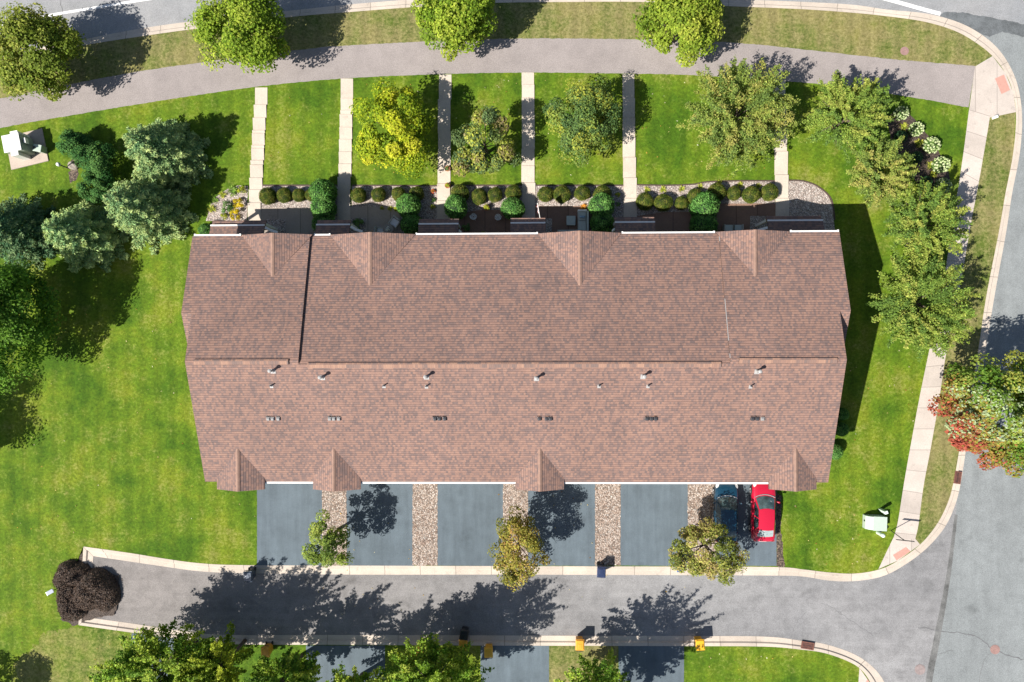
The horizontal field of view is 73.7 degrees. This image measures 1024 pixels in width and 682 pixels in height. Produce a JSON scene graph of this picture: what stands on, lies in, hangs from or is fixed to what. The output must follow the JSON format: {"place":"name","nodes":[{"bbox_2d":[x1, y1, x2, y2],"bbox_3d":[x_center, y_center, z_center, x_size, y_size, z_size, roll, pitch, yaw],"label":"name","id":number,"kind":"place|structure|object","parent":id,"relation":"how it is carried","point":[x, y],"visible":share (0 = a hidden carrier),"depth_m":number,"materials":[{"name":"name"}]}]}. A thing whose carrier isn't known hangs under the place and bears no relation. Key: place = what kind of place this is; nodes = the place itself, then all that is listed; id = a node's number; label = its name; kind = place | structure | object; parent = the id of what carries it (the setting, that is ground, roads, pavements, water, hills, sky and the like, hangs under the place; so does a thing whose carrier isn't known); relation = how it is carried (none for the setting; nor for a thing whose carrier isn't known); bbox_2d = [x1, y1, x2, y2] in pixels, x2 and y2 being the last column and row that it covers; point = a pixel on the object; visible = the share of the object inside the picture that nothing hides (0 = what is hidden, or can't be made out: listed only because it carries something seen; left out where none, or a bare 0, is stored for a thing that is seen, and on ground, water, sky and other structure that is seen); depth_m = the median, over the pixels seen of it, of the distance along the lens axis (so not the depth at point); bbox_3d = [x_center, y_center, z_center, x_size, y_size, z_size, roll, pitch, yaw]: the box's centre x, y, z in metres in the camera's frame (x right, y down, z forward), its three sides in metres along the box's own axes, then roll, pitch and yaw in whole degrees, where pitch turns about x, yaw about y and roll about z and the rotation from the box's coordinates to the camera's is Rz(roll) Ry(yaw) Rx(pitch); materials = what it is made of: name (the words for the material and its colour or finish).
{"place":"outdoors","nodes":[
{"label":"outdoors","id":0,"kind":"place"},
{"bbox_2d":[257,483,321,564],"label":"driveway","id":1,"kind":"structure","parent":0,"point":[286,514],"depth_m":52.91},
{"bbox_2d":[306,645,384,681],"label":"driveway","id":2,"kind":"structure","parent":0,"point":[367,659],"depth_m":52.83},
{"bbox_2d":[346,484,413,565],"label":"driveway","id":3,"kind":"structure","parent":0,"point":[373,510],"depth_m":52.75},
{"bbox_2d":[437,484,502,565],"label":"driveway","id":4,"kind":"structure","parent":0,"point":[468,515],"depth_m":52.60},
{"bbox_2d":[0,38,974,127],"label":"path","id":5,"kind":"structure","parent":0,"point":[946,83],"depth_m":52.49,"materials":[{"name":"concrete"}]},
{"bbox_2d":[0,38,1015,681],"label":"lawn","id":6,"kind":"structure","parent":0,"point":[100,416],"depth_m":52.96,"materials":[{"name":"green plant"}]},
{"bbox_2d":[8,128,48,169],"bbox_3d":[-37.843,-14.968,53.313,3.094,0.200,2.587,-13,90,1],"label":"concrete pad","id":7,"kind":"object","parent":6,"relation":"on","point":[37,136],"visible":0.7,"depth_m":53.20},
{"bbox_2d":[1,130,34,160],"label":"utility cabinet","id":8,"kind":"object","parent":7,"relation":"on","point":[17,144],"visible":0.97,"depth_m":51.85,"materials":[{"name":"white metal"}]},
{"bbox_2d":[0,193,60,269],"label":"spruce tree","id":9,"kind":"object","parent":6,"relation":"on","point":[26,238],"visible":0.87,"depth_m":51.33,"materials":[{"name":"green plant"}]},
{"bbox_2d":[0,259,66,394],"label":"leafy tree","id":10,"kind":"object","parent":6,"relation":"on","point":[16,281],"visible":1,"depth_m":48.87,"materials":[{"name":"green plant"}]},
{"bbox_2d":[13,627,131,681],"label":"boulevard grass","id":11,"kind":"structure","parent":6,"relation":"on","point":[71,654],"depth_m":53.30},
{"bbox_2d":[55,128,94,160],"bbox_3d":[-33.329,-14.926,51.900,2.465,2.633,2.209,-45,89,1],"label":"evergreen shrub","id":12,"kind":"object","parent":6,"relation":"on","point":[74,139],"visible":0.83,"depth_m":51.20,"materials":[{"name":"green plant"}]},
{"bbox_2d":[42,199,128,272],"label":"spruce tree","id":13,"kind":"object","parent":6,"relation":"on","point":[75,235],"visible":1,"depth_m":50.97,"materials":[{"name":"green plant"}]},
{"bbox_2d":[61,548,118,625],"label":"curb","id":14,"kind":"structure","parent":6,"relation":"on","point":[93,614],"depth_m":53.25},
{"bbox_2d":[52,559,121,621],"bbox_3d":[-33.250,19.687,52.947,5.721,2.001,5.611,0,90,1],"label":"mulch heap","id":15,"kind":"object","parent":14,"relation":"on","point":[83,590],"visible":0.99,"depth_m":52.67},
{"bbox_2d":[70,141,117,178],"bbox_3d":[-31.633,-13.701,51.536,2.882,3.293,3.023,13,90,1],"label":"evergreen shrub","id":16,"kind":"object","parent":6,"relation":"on","point":[92,161],"visible":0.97,"depth_m":51.05,"materials":[{"name":"green plant"}]},
{"bbox_2d":[75,166,114,204],"bbox_3d":[-31.316,-11.895,51.821,2.807,2.718,3.007,0,90,1],"label":"evergreen shrub","id":17,"kind":"object","parent":6,"relation":"on","point":[99,189],"visible":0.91,"depth_m":51.12,"materials":[{"name":"green plant"}]},
{"bbox_2d":[101,174,198,255],"bbox_3d":[-27.571,-9.769,49.813,6.488,6.988,6.367,0,90,1],"label":"spruce tree","id":18,"kind":"object","parent":6,"relation":"on","point":[130,206],"visible":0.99,"depth_m":50.48,"materials":[{"name":"green plant"}]},
{"bbox_2d":[87,619,227,681],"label":"lane tree","id":19,"kind":"object","parent":6,"relation":"on","point":[140,660],"visible":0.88,"depth_m":47.55,"materials":[{"name":"green plant"}]},
{"bbox_2d":[122,117,213,200],"bbox_3d":[-26.404,-13.998,49.984,6.469,6.615,6.525,0,90,1],"label":"spruce tree","id":20,"kind":"object","parent":6,"relation":"on","point":[152,142],"visible":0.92,"depth_m":50.57,"materials":[{"name":"green plant"}]},
{"bbox_2d":[177,620,254,681],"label":"lane tree","id":21,"kind":"object","parent":6,"relation":"on","point":[231,672],"visible":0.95,"depth_m":47.78,"materials":[{"name":"green plant"}]},
{"bbox_2d":[206,185,247,220],"bbox_3d":[-22.113,-10.675,52.953,3.337,0.001,2.787,0,90,1],"label":"gravel bed","id":22,"kind":"object","parent":6,"relation":"on","point":[214,215],"visible":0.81,"depth_m":52.95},
{"bbox_2d":[247,88,266,219],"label":"front walk","id":23,"kind":"structure","parent":6,"relation":"on","point":[257,155],"depth_m":52.85,"materials":[{"name":"concrete"}]},
{"bbox_2d":[241,646,322,681],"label":"lane tree","id":24,"kind":"object","parent":6,"relation":"on","point":[306,670],"visible":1,"depth_m":48.65,"materials":[{"name":"green plant"}]},
{"bbox_2d":[261,186,337,219],"bbox_3d":[-16.489,-9.964,52.833,6.134,0.001,4.209,0,90,1],"label":"gravel bed","id":25,"kind":"object","parent":6,"relation":"on","point":[292,203],"visible":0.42,"depth_m":52.84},
{"bbox_2d":[258,187,276,204],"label":"clipped shrub","id":26,"kind":"object","parent":25,"relation":"on","point":[267,196],"visible":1,"depth_m":52.07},
{"bbox_2d":[261,208,314,235],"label":"patio","id":27,"kind":"structure","parent":25,"relation":"on","point":[298,220],"depth_m":52.84,"materials":[{"name":"concrete"}]},
{"bbox_2d":[308,178,337,201],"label":"rounded evergreen","id":28,"kind":"object","parent":25,"relation":"on","point":[324,189],"visible":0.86,"depth_m":50.90,"materials":[{"name":"green plant"}]},
{"bbox_2d":[310,198,336,217],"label":"rounded evergreen","id":29,"kind":"object","parent":25,"relation":"on","point":[322,208],"visible":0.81,"depth_m":51.28,"materials":[{"name":"green plant"}]},
{"bbox_2d":[301,509,354,567],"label":"young tree","id":30,"kind":"object","parent":6,"relation":"on","point":[326,556],"visible":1,"depth_m":48.80,"materials":[{"name":"green plant"}]},
{"bbox_2d":[322,490,346,565],"bbox_3d":[-13.755,13.229,52.817,1.988,0.001,8.310,0,90,1],"label":"gravel strip","id":31,"kind":"object","parent":6,"relation":"on","point":[334,504],"visible":0.33,"depth_m":52.81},
{"bbox_2d":[337,79,352,219],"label":"front walk","id":32,"kind":"structure","parent":6,"relation":"on","point":[344,167],"depth_m":52.70,"materials":[{"name":"concrete"}]},
{"bbox_2d":[319,661,383,681],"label":"lane tree","id":33,"kind":"object","parent":6,"relation":"on","point":[363,676],"visible":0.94,"depth_m":48.70,"materials":[{"name":"green plant"}]},
{"bbox_2d":[349,77,434,180],"bbox_3d":[-8.703,-15.343,49.847,6.218,5.747,7.051,0,90,1],"label":"front yard tree","id":34,"kind":"object","parent":6,"relation":"on","point":[396,143],"visible":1,"depth_m":48.33,"materials":[{"name":"yellow plant"}]},
{"bbox_2d":[352,186,436,233],"bbox_3d":[-9.060,-9.927,52.674,6.767,0.001,4.207,0,90,1],"label":"gravel bed","id":35,"kind":"object","parent":6,"relation":"on","point":[426,210],"visible":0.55,"depth_m":52.66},
{"bbox_2d":[350,207,399,232],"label":"patio","id":36,"kind":"structure","parent":35,"relation":"on","point":[376,216],"depth_m":52.70,"materials":[{"name":"concrete"}]},
{"bbox_2d":[395,193,421,217],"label":"rounded evergreen","id":37,"kind":"object","parent":35,"relation":"on","point":[407,204],"visible":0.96,"depth_m":51.15,"materials":[{"name":"green plant"}]},
{"bbox_2d":[400,214,421,233],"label":"rounded evergreen","id":38,"kind":"object","parent":35,"relation":"on","point":[409,224],"visible":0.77,"depth_m":51.34,"materials":[{"name":"green plant"}]},
{"bbox_2d":[412,484,437,565],"bbox_3d":[-6.714,13.189,52.666,2.019,0.001,8.313,0,90,1],"label":"gravel strip","id":39,"kind":"object","parent":6,"relation":"on","point":[424,527],"visible":0.71,"depth_m":52.67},
{"bbox_2d":[366,633,494,681],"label":"lane tree","id":40,"kind":"object","parent":6,"relation":"on","point":[427,662],"visible":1,"depth_m":47.89,"materials":[{"name":"green plant"}]},
{"bbox_2d":[437,74,450,218],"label":"front walk","id":41,"kind":"structure","parent":6,"relation":"on","point":[444,137],"depth_m":52.54,"materials":[{"name":"concrete"}]},
{"bbox_2d":[451,105,521,176],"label":"front yard tree","id":42,"kind":"object","parent":6,"relation":"on","point":[478,160],"visible":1,"depth_m":48.79,"materials":[{"name":"green plant"}]},
{"bbox_2d":[451,186,521,211],"bbox_3d":[-1.977,-9.905,52.522,5.549,0.001,4.197,0,90,1],"label":"gravel bed","id":43,"kind":"object","parent":6,"relation":"on","point":[471,206],"visible":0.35,"depth_m":52.52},
{"bbox_2d":[444,194,467,220],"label":"rounded evergreen","id":44,"kind":"object","parent":43,"relation":"on","point":[455,206],"visible":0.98,"depth_m":51.16,"materials":[{"name":"green plant"}]},
{"bbox_2d":[450,210,521,232],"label":"patio","id":45,"kind":"structure","parent":43,"relation":"on","point":[485,221],"depth_m":52.52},
{"bbox_2d":[500,196,524,220],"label":"rounded evergreen","id":46,"kind":"object","parent":43,"relation":"on","point":[511,207],"visible":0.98,"depth_m":51.02,"materials":[{"name":"green plant"}]},
{"bbox_2d":[0,2,991,97],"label":"boulevard grass","id":47,"kind":"structure","parent":6,"relation":"on","point":[871,35],"depth_m":52.35,"materials":[{"name":"plant"}]},
{"bbox_2d":[0,1,85,101],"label":"street tree","id":48,"kind":"object","parent":47,"relation":"on","point":[56,36],"visible":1,"depth_m":48.66,"materials":[{"name":"green plant"}]},
{"bbox_2d":[184,0,290,74],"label":"street tree","id":49,"kind":"object","parent":47,"relation":"on","point":[245,18],"visible":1,"depth_m":48.05,"materials":[{"name":"green plant"}]},
{"bbox_2d":[410,0,497,61],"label":"street tree","id":50,"kind":"object","parent":47,"relation":"on","point":[454,24],"visible":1,"depth_m":47.86,"materials":[{"name":"green plant"}]},
{"bbox_2d":[632,0,725,67],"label":"street tree","id":51,"kind":"object","parent":47,"relation":"on","point":[694,24],"visible":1,"depth_m":47.58,"materials":[{"name":"green plant"}]},
{"bbox_2d":[503,484,527,564],"bbox_3d":[0.265,13.153,52.516,2.000,0.001,8.290,0,90,1],"label":"gravel strip","id":52,"kind":"object","parent":6,"relation":"on","point":[513,495],"visible":0.26,"depth_m":52.52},
{"bbox_2d":[181,216,850,491],"bbox_3d":[0.124,0.624,48.132,44.377,8.756,19.198,0,90,1],"label":"townhouse row","id":53,"kind":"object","parent":6,"relation":"on","point":[529,354],"visible":1,"depth_m":45.62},
{"bbox_2d":[487,504,551,591],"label":"young tree","id":54,"kind":"object","parent":6,"relation":"on","point":[527,539],"visible":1,"depth_m":48.38,"materials":[{"name":"green plant"}]},
{"bbox_2d":[521,72,534,217],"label":"front walk","id":55,"kind":"structure","parent":6,"relation":"on","point":[527,163],"depth_m":52.40,"materials":[{"name":"concrete"}]},
{"bbox_2d":[535,186,622,231],"bbox_3d":[5.153,-9.885,52.369,6.836,0.001,4.180,0,90,1],"label":"gravel bed","id":56,"kind":"object","parent":6,"relation":"on","point":[574,201],"visible":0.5,"depth_m":52.35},
{"bbox_2d":[553,185,570,203],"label":"clipped shrub","id":57,"kind":"object","parent":56,"relation":"on","point":[561,194],"visible":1,"depth_m":51.59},
{"bbox_2d":[535,206,589,231],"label":"patio","id":58,"kind":"structure","parent":56,"relation":"on","point":[558,215],"depth_m":52.39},
{"bbox_2d":[557,209,588,231],"bbox_3d":[4.635,-8.923,51.972,2.365,0.700,2.095,0,90,1],"label":"corner sofa","id":59,"kind":"object","parent":58,"relation":"on","point":[583,224],"visible":0.67,"depth_m":51.87,"materials":[{"name":"wicker"}]},
{"bbox_2d":[587,192,614,215],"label":"rounded evergreen","id":60,"kind":"object","parent":56,"relation":"on","point":[601,203],"visible":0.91,"depth_m":50.85,"materials":[{"name":"green plant"}]},
{"bbox_2d":[590,213,613,231],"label":"rounded evergreen","id":61,"kind":"object","parent":56,"relation":"on","point":[601,223],"visible":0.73,"depth_m":50.96,"materials":[{"name":"green plant"}]},
{"bbox_2d":[542,75,622,167],"bbox_3d":[5.076,-15.937,49.641,5.801,5.564,6.743,0,90,1],"label":"front yard tree","id":62,"kind":"object","parent":6,"relation":"on","point":[571,128],"visible":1,"depth_m":48.29,"materials":[{"name":"green plant"}]},
{"bbox_2d":[549,646,617,681],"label":"boulevard grass","id":63,"kind":"structure","parent":6,"relation":"on","point":[561,658],"depth_m":52.46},
{"bbox_2d":[554,647,629,681],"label":"lane tree","id":64,"kind":"object","parent":63,"relation":"on","point":[608,672],"visible":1,"depth_m":48.20,"materials":[{"name":"green plant"}]},
{"bbox_2d":[595,484,620,565],"bbox_3d":[7.341,13.113,52.364,2.026,0.001,8.257,0,90,1],"label":"gravel strip","id":65,"kind":"object","parent":6,"relation":"on","point":[607,522],"visible":0.7,"depth_m":52.37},
{"bbox_2d":[622,74,636,216],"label":"front walk","id":66,"kind":"structure","parent":6,"relation":"on","point":[629,186],"depth_m":52.23,"materials":[{"name":"concrete"}]},
{"bbox_2d":[687,484,716,564],"bbox_3d":[14.528,13.081,52.210,2.279,0.001,8.240,0,90,1],"label":"gravel strip","id":67,"kind":"object","parent":6,"relation":"on","point":[700,505],"visible":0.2,"depth_m":52.21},
{"bbox_2d":[637,181,774,215],"bbox_3d":[14.809,-9.979,52.161,10.598,0.001,4.484,0,90,1],"label":"gravel bed","id":68,"kind":"object","parent":6,"relation":"on","point":[671,191],"visible":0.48,"depth_m":52.19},
{"bbox_2d":[635,192,653,210],"bbox_3d":[10.078,-10.573,51.748,1.369,1.077,1.473,-17,90,1],"label":"clipped shrub","id":69,"kind":"object","parent":68,"relation":"on","point":[644,201],"visible":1,"depth_m":51.46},
{"bbox_2d":[654,194,673,211],"bbox_3d":[11.467,-10.505,51.726,1.531,1.063,1.393,-2,90,1],"label":"clipped shrub","id":70,"kind":"object","parent":68,"relation":"on","point":[663,202],"visible":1,"depth_m":51.42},
{"bbox_2d":[637,212,691,231],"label":"patio","id":71,"kind":"structure","parent":68,"relation":"on","point":[672,221],"depth_m":52.21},
{"bbox_2d":[689,215,718,231],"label":"rounded evergreen","id":72,"kind":"object","parent":68,"relation":"on","point":[706,223],"visible":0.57,"depth_m":50.64,"materials":[{"name":"green plant"}]},
{"bbox_2d":[688,190,720,217],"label":"rounded evergreen","id":73,"kind":"object","parent":68,"relation":"on","point":[704,204],"visible":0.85,"depth_m":50.38,"materials":[{"name":"green plant"}]},
{"bbox_2d":[716,204,774,231],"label":"patio","id":74,"kind":"structure","parent":68,"relation":"on","point":[735,214],"depth_m":52.10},
{"bbox_2d":[741,186,760,203],"bbox_3d":[18.091,-11.066,51.555,1.496,1.120,1.326,-23,90,1],"label":"clipped shrub","id":75,"kind":"object","parent":68,"relation":"on","point":[751,194],"visible":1,"depth_m":51.28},
{"bbox_2d":[760,183,778,201],"bbox_3d":[19.470,-11.230,51.560,1.384,1.048,1.419,36,91,1],"label":"clipped shrub","id":76,"kind":"object","parent":68,"relation":"on","point":[770,192],"visible":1,"depth_m":51.27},
{"bbox_2d":[668,517,749,585],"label":"young tree","id":77,"kind":"object","parent":6,"relation":"on","point":[702,565],"visible":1,"depth_m":48.40,"materials":[{"name":"green plant"}]},
{"bbox_2d":[675,56,800,178],"bbox_3d":[16.100,-16.055,48.998,8.839,6.378,8.744,0,90,1],"label":"front yard tree","id":78,"kind":"object","parent":6,"relation":"on","point":[766,104],"visible":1,"depth_m":47.87,"materials":[{"name":"green plant"}]},
{"bbox_2d":[776,492,784,566],"bbox_3d":[20.482,14.417,52.097,0.702,0.001,5.742,0,90,1],"label":"gravel strip","id":79,"kind":"object","parent":6,"relation":"on","point":[780,558],"visible":0.95,"depth_m":52.10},
{"bbox_2d":[773,80,788,215],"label":"front walk","id":80,"kind":"structure","parent":6,"relation":"on","point":[781,178],"depth_m":51.99,"materials":[{"name":"concrete"}]},
{"bbox_2d":[788,181,834,229],"bbox_3d":[22.818,-9.991,51.989,3.597,0.001,4.502,0,90,1],"label":"gravel bed","id":81,"kind":"object","parent":6,"relation":"on","point":[807,199],"visible":0.59,"depth_m":51.99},
{"bbox_2d":[799,69,898,165],"bbox_3d":[24.021,-16.014,48.971,6.168,6.092,6.198,26,91,1],"label":"corner tree","id":82,"kind":"object","parent":6,"relation":"on","point":[863,100],"visible":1,"depth_m":47.92,"materials":[{"name":"green plant"}]},
{"bbox_2d":[862,514,886,530],"bbox_3d":[27.371,13.704,51.551,1.465,0.805,1.060,2,90,1],"label":"pad transformer","id":83,"kind":"object","parent":6,"relation":"on","point":[875,522],"visible":1,"depth_m":51.19,"materials":[{"name":"white metal"}]},
{"bbox_2d":[846,135,919,209],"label":"corner tree","id":84,"kind":"object","parent":6,"relation":"on","point":[895,173],"visible":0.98,"depth_m":48.17,"materials":[{"name":"green plant"}]},
{"bbox_2d":[879,538,919,568],"bbox_3d":[29.067,15.900,51.912,3.625,0.001,1.605,-37,89,1],"label":"sidewalk corner","id":85,"kind":"object","parent":6,"relation":"on","point":[895,546],"visible":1,"depth_m":51.91,"materials":[{"name":"concrete"}]},
{"bbox_2d":[887,112,949,193],"bbox_3d":[30.878,-14.110,51.805,2.805,0.001,7.622,-34,89,1],"label":"mulch bed","id":86,"kind":"object","parent":6,"relation":"on","point":[909,145],"visible":0.3,"depth_m":51.81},
{"bbox_2d":[922,136,940,153],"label":"hydrangea","id":87,"kind":"object","parent":86,"relation":"on","point":[931,145],"visible":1,"depth_m":51.07,"materials":[{"name":"white plant"}]},
{"bbox_2d":[931,156,950,173],"bbox_3d":[32.212,-13.271,51.265,1.402,1.120,1.325,0,90,1],"label":"hydrangea","id":88,"kind":"object","parent":86,"relation":"on","point":[940,164],"visible":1,"depth_m":51.03,"materials":[{"name":"white plant"}]},
{"bbox_2d":[865,244,983,361],"bbox_3d":[29.075,-2.632,48.802,7.591,6.269,8.436,0,90,1],"label":"corner tree","id":89,"kind":"object","parent":6,"relation":"on","point":[944,314],"visible":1,"depth_m":47.47,"materials":[{"name":"green plant"}]},
{"bbox_2d":[880,176,973,265],"bbox_3d":[29.457,-8.449,48.948,6.140,5.935,6.260,14,90,1],"label":"corner tree","id":90,"kind":"object","parent":6,"relation":"on","point":[919,207],"visible":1,"depth_m":47.86,"materials":[{"name":"green plant"}]},
{"bbox_2d":[915,112,1014,543],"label":"boulevard grass","id":91,"kind":"structure","parent":6,"relation":"on","point":[976,273],"depth_m":51.74,"materials":[{"name":"plant"}]},
{"bbox_2d":[927,350,1023,477],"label":"street tree","id":92,"kind":"object","parent":91,"relation":"on","point":[972,431],"visible":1,"depth_m":45.18,"materials":[{"name":"green plant"}]},
{"bbox_2d":[969,56,1015,116],"bbox_3d":[36.372,-19.249,51.682,3.506,0.001,4.650,0,90,1],"label":"sidewalk corner","id":93,"kind":"object","parent":6,"relation":"on","point":[989,98],"visible":1,"depth_m":51.69,"materials":[{"name":"concrete"}]},
{"bbox_2d":[0,0,1023,48],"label":"street","id":94,"kind":"structure","parent":0,"point":[92,23],"depth_m":53.14,"materials":[{"name":"asphalt"}]},
{"bbox_2d":[43,0,146,16],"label":"lane marking","id":95,"kind":"object","parent":94,"relation":"on","point":[95,7],"visible":0.63,"depth_m":53.25,"materials":[{"name":"paint"}]},
{"bbox_2d":[480,646,548,681],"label":"driveway","id":96,"kind":"structure","parent":0,"point":[520,663],"depth_m":52.55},
{"bbox_2d":[92,503,956,681],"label":"lane","id":97,"kind":"structure","parent":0,"point":[892,612],"depth_m":52.56,"materials":[{"name":"asphalt"}]},
{"bbox_2d":[528,484,594,565],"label":"driveway","id":98,"kind":"structure","parent":0,"point":[567,542],"depth_m":52.44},
{"bbox_2d":[618,646,683,681],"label":"driveway","id":99,"kind":"structure","parent":0,"point":[652,663],"depth_m":52.32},
{"bbox_2d":[620,484,687,565],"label":"driveway","id":100,"kind":"structure","parent":0,"point":[654,519],"depth_m":52.30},
{"bbox_2d":[716,484,776,565],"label":"driveway","id":101,"kind":"structure","parent":0,"point":[763,553],"depth_m":52.14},
{"bbox_2d":[712,484,741,542],"bbox_3d":[16.152,12.904,51.443,2.189,1.471,4.655,1,90,1],"label":"parked car","id":102,"kind":"object","parent":101,"relation":"on","point":[725,503],"visible":0.73,"depth_m":51.08,"materials":[{"name":"blue paint"}]},
{"bbox_2d":[748,484,779,541],"bbox_3d":[18.956,12.813,51.382,2.189,1.471,4.655,1,90,1],"label":"parked car","id":103,"kind":"object","parent":101,"relation":"on","point":[761,525],"visible":0.89,"depth_m":51.02,"materials":[{"name":"red paint"}]},
{"bbox_2d":[894,110,989,539],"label":"sidewalk","id":104,"kind":"structure","parent":0,"point":[925,419],"depth_m":51.83,"materials":[{"name":"concrete"}]},
{"bbox_2d":[932,32,1023,681],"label":"street worn lane","id":105,"kind":"structure","parent":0,"point":[985,600],"depth_m":51.85,"materials":[{"name":"asphalt"}]},
{"bbox_2d":[926,515,957,681],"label":"street seam","id":106,"kind":"object","parent":105,"relation":"on","point":[932,660],"visible":1,"depth_m":51.95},
{"bbox_2d":[940,12,1023,36],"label":"street patch","id":107,"kind":"object","parent":105,"relation":"on","point":[987,26],"visible":1,"depth_m":51.78,"materials":[{"name":"asphalt"}]},
{"label":"ground","id":108,"kind":"structure","parent":0,"visible":0},
{"bbox_2d":[79,618,883,681],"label":"kerb","id":109,"kind":"structure","parent":108,"relation":"on","point":[872,674],"depth_m":52.57,"materials":[{"name":"concrete"}]},
{"bbox_2d":[3,0,1021,580],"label":"kerb","id":110,"kind":"structure","parent":108,"relation":"on","point":[991,48],"depth_m":52.26,"materials":[{"name":"concrete"}]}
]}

